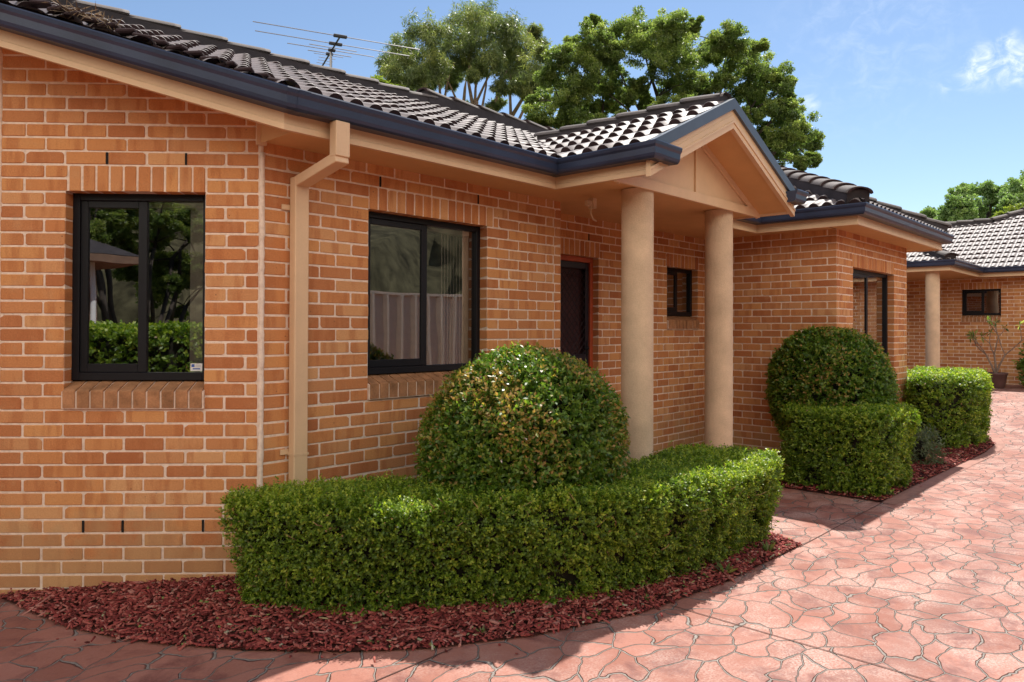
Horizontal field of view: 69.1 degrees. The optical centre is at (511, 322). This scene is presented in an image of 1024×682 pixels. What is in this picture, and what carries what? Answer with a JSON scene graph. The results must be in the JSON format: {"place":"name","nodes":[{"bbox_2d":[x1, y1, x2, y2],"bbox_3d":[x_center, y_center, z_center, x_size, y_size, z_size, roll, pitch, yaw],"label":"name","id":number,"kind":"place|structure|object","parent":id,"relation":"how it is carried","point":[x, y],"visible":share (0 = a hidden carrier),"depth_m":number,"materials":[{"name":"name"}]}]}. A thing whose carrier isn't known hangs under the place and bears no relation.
{"place":"outdoors","nodes":[
{"label":"outdoors","id":0,"kind":"place"},
{"bbox_2d":[0,384,1023,681],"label":"driveway","id":1,"kind":"structure","parent":0,"point":[928,584],"depth_m":4.18,"materials":[{"name":"concrete"}]},
{"bbox_2d":[369,74,405,86],"bbox_3d":[-5.145,-3.931,29.829,1.738,12.129,1.098,0,-1,0],"label":"tree","id":2,"kind":"object","parent":1,"relation":"on","point":[379,78],"visible":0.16,"depth_m":29.76,"materials":[{"name":"green plant"}]},
{"bbox_2d":[0,532,801,662],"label":"bark mulch","id":3,"kind":"object","parent":1,"relation":"on","point":[138,593],"visible":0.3,"depth_m":4.25,"materials":[{"name":"brown wood"}]},
{"bbox_2d":[216,440,785,616],"bbox_3d":[0.316,1.328,4.972,4.210,0.841,1.351,0,-1,-29],"label":"box hedge","id":4,"kind":"object","parent":3,"relation":"on","point":[370,541],"visible":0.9,"depth_m":4.36,"materials":[{"name":"green plant"}]},
{"bbox_2d":[412,340,630,514],"bbox_3d":[0.090,0.939,5.110,1.420,1.640,1.583,0,-1,43],"label":"round bush","id":5,"kind":"object","parent":3,"relation":"on","point":[513,417],"visible":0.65,"depth_m":4.60,"materials":[{"name":"green plant"}]},
{"bbox_2d":[713,561,738,572],"bbox_3d":[1.464,1.667,5.082,0.174,0.098,0.145,0,-1,25],"label":"weed","id":6,"kind":"object","parent":3,"relation":"on","point":[720,566],"visible":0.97,"depth_m":5.08,"materials":[{"name":"green plant"}]},
{"bbox_2d":[761,540,775,551],"bbox_3d":[1.921,1.678,5.572,0.108,0.087,0.142,0,-1,21],"label":"weed","id":7,"kind":"object","parent":3,"relation":"on","point":[766,546],"visible":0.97,"depth_m":5.56,"materials":[{"name":"green plant"}]},
{"bbox_2d":[373,0,555,118],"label":"gum tree","id":8,"kind":"object","parent":1,"relation":"on","point":[506,55],"visible":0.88,"depth_m":32.86,"materials":[{"name":"green plant"}]},
{"bbox_2d":[0,0,953,594],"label":"brick house","id":9,"kind":"structure","parent":1,"relation":"on","point":[224,264],"depth_m":5.22,"materials":[{"name":"brick"}]},
{"bbox_2d":[61,193,205,408],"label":"window","id":10,"kind":"structure","parent":9,"relation":"in","point":[138,263],"depth_m":5.47,"materials":[{"name":"glass"}]},
{"bbox_2d":[253,21,419,66],"bbox_3d":[-2.684,-2.998,10.806,2.240,1.746,1.775,0,-1,-25],"label":"television antenna","id":11,"kind":"object","parent":9,"relation":"attached to","point":[331,49],"visible":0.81,"depth_m":10.37,"materials":[{"name":"metal"}]},
{"bbox_2d":[367,211,479,399],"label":"window","id":12,"kind":"structure","parent":9,"relation":"in","point":[424,274],"depth_m":6.87,"materials":[{"name":"glass"}]},
{"bbox_2d":[560,255,592,370],"bbox_3d":[0.529,0.328,7.838,0.130,2.064,0.920,0,-1,43],"label":"door","id":13,"kind":"structure","parent":9,"relation":"in","point":[576,312],"depth_m":8.02,"materials":[{"name":"metal"}]},
{"bbox_2d":[667,267,698,328],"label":"window","id":14,"kind":"structure","parent":9,"relation":"in","point":[679,281],"depth_m":9.71,"materials":[{"name":"black glass"}]},
{"bbox_2d":[853,269,895,379],"bbox_3d":[4.711,0.059,9.773,0.163,1.462,1.668,0,-1,43],"label":"window","id":15,"kind":"structure","parent":9,"relation":"in","point":[870,289],"depth_m":9.99,"materials":[{"name":"glass"}]},
{"bbox_2d":[521,5,825,170],"bbox_3d":[5.584,-4.370,24.877,10.730,13.008,5.199,0,-1,-3],"label":"camphor tree","id":16,"kind":"object","parent":1,"relation":"on","point":[662,45],"visible":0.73,"depth_m":23.72,"materials":[{"name":"green plant"}]},
{"bbox_2d":[372,463,1019,681],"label":"pavement joint","id":17,"kind":"object","parent":1,"relation":"on","point":[723,620],"visible":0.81,"depth_m":3.92,"materials":[{"name":"grey concrete"}]},
{"bbox_2d":[775,437,995,501],"bbox_3d":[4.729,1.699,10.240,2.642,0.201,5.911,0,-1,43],"label":"bark mulch","id":18,"kind":"object","parent":1,"relation":"on","point":[959,452],"visible":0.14,"depth_m":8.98,"materials":[{"name":"brown wood"}]},
{"bbox_2d":[764,325,902,431],"bbox_3d":[3.648,0.914,8.534,1.480,1.774,1.240,0,-1,43],"label":"round bush","id":19,"kind":"object","parent":18,"relation":"on","point":[844,366],"visible":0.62,"depth_m":8.17,"materials":[{"name":"green plant"}]},
{"bbox_2d":[777,400,921,496],"bbox_3d":[3.652,1.306,8.103,1.281,0.986,1.339,0,-1,43],"label":"box hedge","id":20,"kind":"object","parent":18,"relation":"on","point":[864,450],"visible":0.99,"depth_m":7.66,"materials":[{"name":"green plant"}]},
{"bbox_2d":[910,424,949,466],"bbox_3d":[5.090,1.590,9.296,0.645,0.689,0.768,0,-1,43],"label":"shrub","id":21,"kind":"object","parent":18,"relation":"on","point":[919,451],"visible":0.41,"depth_m":9.15,"materials":[{"name":"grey plant"}]},
{"bbox_2d":[903,365,994,448],"bbox_3d":[6.411,1.238,11.159,1.423,1.150,2.488,0,-1,43],"label":"box hedge","id":22,"kind":"object","parent":18,"relation":"on","point":[953,404],"visible":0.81,"depth_m":10.32,"materials":[{"name":"green plant"}]},
{"bbox_2d":[882,437,1004,504],"bbox_3d":[5.546,1.752,9.241,0.330,0.067,5.509,0,-1,43],"label":"pavement edge","id":23,"kind":"object","parent":1,"relation":"on","point":[930,482],"visible":0.96,"depth_m":8.64,"materials":[{"name":"concrete"}]},
{"bbox_2d":[907,208,1023,384],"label":"brick house","id":24,"kind":"structure","parent":1,"relation":"on","point":[970,277],"depth_m":17.97,"materials":[{"name":"brick"}]},
{"bbox_2d":[961,289,1000,321],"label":"window","id":25,"kind":"structure","parent":24,"relation":"in","point":[978,304],"depth_m":18.22,"materials":[{"name":"glass"}]},
{"bbox_2d":[966,316,1023,388],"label":"potted plant","id":26,"kind":"object","parent":1,"relation":"on","point":[999,379],"visible":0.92,"depth_m":16.31,"materials":[{"name":"green plant"}]},
{"bbox_2d":[990,202,1023,217],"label":"tree","id":27,"kind":"object","parent":1,"relation":"on","point":[1015,207],"visible":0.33,"depth_m":33.13,"materials":[{"name":"green plant"}]},
{"bbox_2d":[1011,343,1023,386],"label":"shrub","id":28,"kind":"object","parent":1,"relation":"on","point":[1019,367],"visible":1,"depth_m":16.27,"materials":[{"name":"green plant"}]},
{"bbox_2d":[82,0,1023,212],"label":"sky","id":29,"kind":"structure","parent":0,"point":[916,100],"materials":[{"name":"blue"}]},
{"label":"terrain","id":30,"kind":"structure","parent":0,"visible":0},
{"bbox_2d":[916,205,945,221],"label":"distant tree","id":31,"kind":"object","parent":30,"relation":"on","point":[929,212],"visible":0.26,"depth_m":58.78,"materials":[{"name":"green plant"}]},
{"bbox_2d":[936,182,978,221],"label":"distant tree","id":32,"kind":"object","parent":30,"relation":"on","point":[959,202],"visible":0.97,"depth_m":55.49,"materials":[{"name":"green plant"}]},
{"bbox_2d":[966,179,1005,219],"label":"distant tree","id":33,"kind":"object","parent":30,"relation":"on","point":[987,191],"visible":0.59,"depth_m":59.31,"materials":[{"name":"green plant"}]},
{"bbox_2d":[995,169,1023,211],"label":"distant tree","id":34,"kind":"object","parent":30,"relation":"on","point":[1012,193],"visible":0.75,"depth_m":56.28,"materials":[{"name":"green plant"}]}
]}

